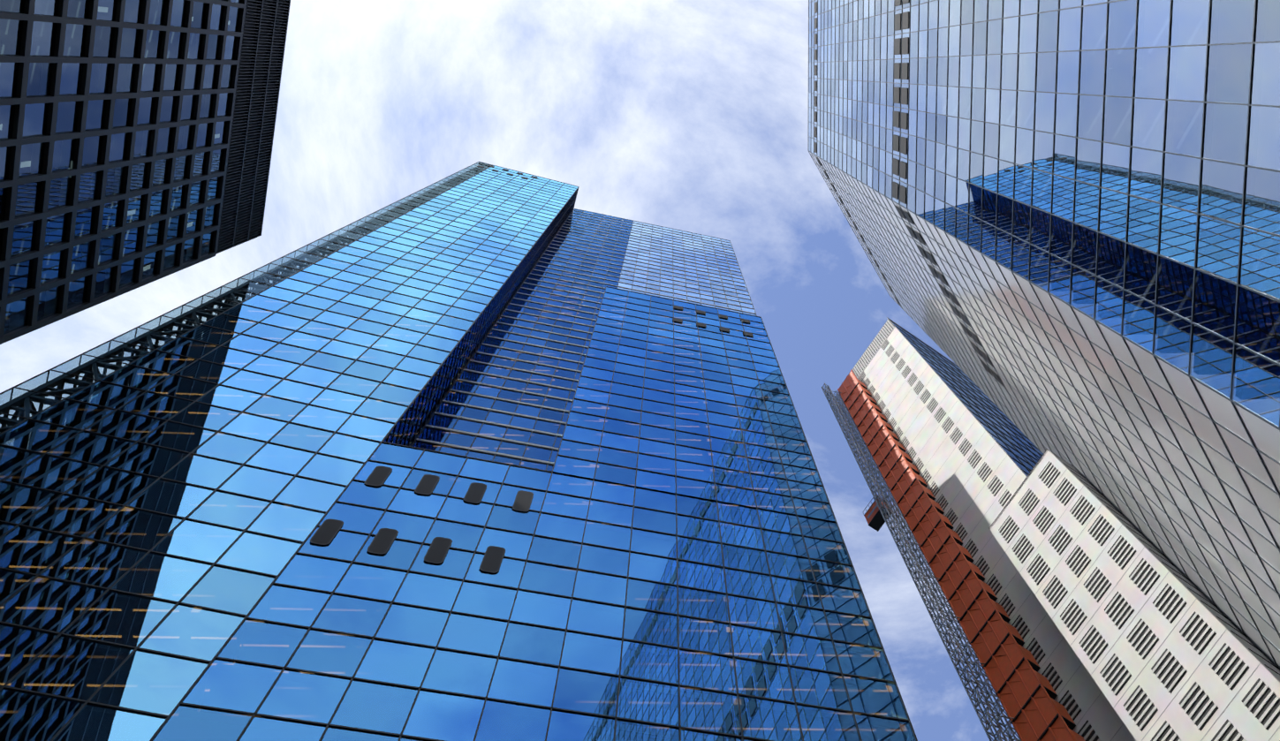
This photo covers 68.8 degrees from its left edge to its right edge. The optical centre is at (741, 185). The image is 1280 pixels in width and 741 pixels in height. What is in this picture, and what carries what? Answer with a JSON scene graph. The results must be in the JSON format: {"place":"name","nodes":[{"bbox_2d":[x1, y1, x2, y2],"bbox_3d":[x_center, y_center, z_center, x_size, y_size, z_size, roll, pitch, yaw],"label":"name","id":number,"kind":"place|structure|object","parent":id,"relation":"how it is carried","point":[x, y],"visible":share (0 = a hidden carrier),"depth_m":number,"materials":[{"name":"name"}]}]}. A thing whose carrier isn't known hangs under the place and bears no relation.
{"place":"outdoors","nodes":[
{"label":"outdoors","id":0,"kind":"place"},
{"bbox_2d":[217,0,285,250],"bbox_3d":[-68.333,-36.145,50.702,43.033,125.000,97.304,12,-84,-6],"label":"building facade","id":1,"kind":"structure","parent":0,"point":[262,16],"depth_m":111.65,"materials":[{"name":"black metal"}]},
{"bbox_2d":[0,0,1073,740],"label":"sky","id":2,"kind":"structure","parent":0,"point":[691,116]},
{"bbox_2d":[844,317,1279,740],"bbox_3d":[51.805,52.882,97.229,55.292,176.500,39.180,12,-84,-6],"label":"site building walls","id":3,"kind":"structure","parent":0,"point":[1127,630],"depth_m":83.55,"materials":[{"name":"white concrete"}]},
{"bbox_2d":[890,320,1138,506],"bbox_3d":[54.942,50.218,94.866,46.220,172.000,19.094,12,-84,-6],"label":"glass facade","id":4,"kind":"structure","parent":3,"relation":"attached to","point":[1013,456],"depth_m":142.23,"materials":[{"name":"blue glass"}]},
{"bbox_2d":[888,318,1156,517],"bbox_3d":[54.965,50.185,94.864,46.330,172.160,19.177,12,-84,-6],"label":"window frames","id":5,"kind":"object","parent":3,"relation":"attached to","point":[977,404],"visible":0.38,"depth_m":143.35,"materials":[{"name":"grey metal"}]},
{"label":"ground","id":6,"kind":"structure","parent":0,"visible":0},
{"bbox_2d":[0,0,290,344],"bbox_3d":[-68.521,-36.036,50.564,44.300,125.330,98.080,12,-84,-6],"label":"dark building frame","id":7,"kind":"object","parent":6,"relation":"on","point":[28,17],"visible":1,"depth_m":88.42,"materials":[{"name":"black metal"}]},
{"bbox_2d":[0,0,242,334],"bbox_3d":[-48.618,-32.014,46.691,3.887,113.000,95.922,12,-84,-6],"label":"dark building glass","id":8,"kind":"object","parent":7,"relation":"attached to","point":[35,117],"visible":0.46,"depth_m":83.04,"materials":[{"name":"blue glass"}]},
{"bbox_2d":[0,164,487,432],"bbox_3d":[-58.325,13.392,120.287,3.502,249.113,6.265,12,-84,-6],"label":"roof parapet","id":9,"kind":"structure","parent":6,"relation":"on","point":[94,364],"depth_m":92.26,"materials":[{"name":"grey"}]},
{"bbox_2d":[0,161,916,740],"bbox_3d":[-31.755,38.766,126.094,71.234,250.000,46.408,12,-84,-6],"label":"skyscraper","id":10,"kind":"structure","parent":6,"relation":"on","point":[81,669],"depth_m":66.68,"materials":[{"name":"blue glass"}]},
{"bbox_2d":[0,161,917,740],"bbox_3d":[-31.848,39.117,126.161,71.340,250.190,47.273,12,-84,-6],"label":"window frames","id":11,"kind":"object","parent":10,"relation":"attached to","point":[329,529],"visible":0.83,"depth_m":77.17,"materials":[{"name":"black metal"}]},
{"bbox_2d":[413,161,736,442],"bbox_3d":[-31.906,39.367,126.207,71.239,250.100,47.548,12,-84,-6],"label":"tower interior","id":12,"kind":"object","parent":6,"relation":"on","point":[480,163],"depth_m":213.93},
{"bbox_2d":[808,15,1008,295],"bbox_3d":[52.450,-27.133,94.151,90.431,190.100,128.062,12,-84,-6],"label":"tower interior","id":13,"kind":"object","parent":6,"relation":"on","point":[820,135],"depth_m":187.05,"materials":[{"name":"grey"}]},
{"bbox_2d":[807,0,1279,668],"bbox_3d":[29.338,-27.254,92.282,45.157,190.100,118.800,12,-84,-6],"label":"window frames","id":14,"kind":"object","parent":13,"relation":"attached to","point":[899,141],"visible":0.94,"depth_m":77.79,"materials":[{"name":"grey metal"}]},
{"bbox_2d":[808,0,1279,666],"bbox_3d":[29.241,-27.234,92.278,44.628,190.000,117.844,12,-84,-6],"label":"skyscraper","id":15,"kind":"structure","parent":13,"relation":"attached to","point":[1255,387],"depth_m":64.55,"materials":[{"name":"grey glass"}]},
{"bbox_2d":[821,370,1085,740],"bbox_3d":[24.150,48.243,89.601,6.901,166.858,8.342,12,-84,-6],"label":"building","id":16,"kind":"structure","parent":6,"relation":"on","point":[1026,693],"depth_m":103.46,"materials":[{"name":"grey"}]}
]}

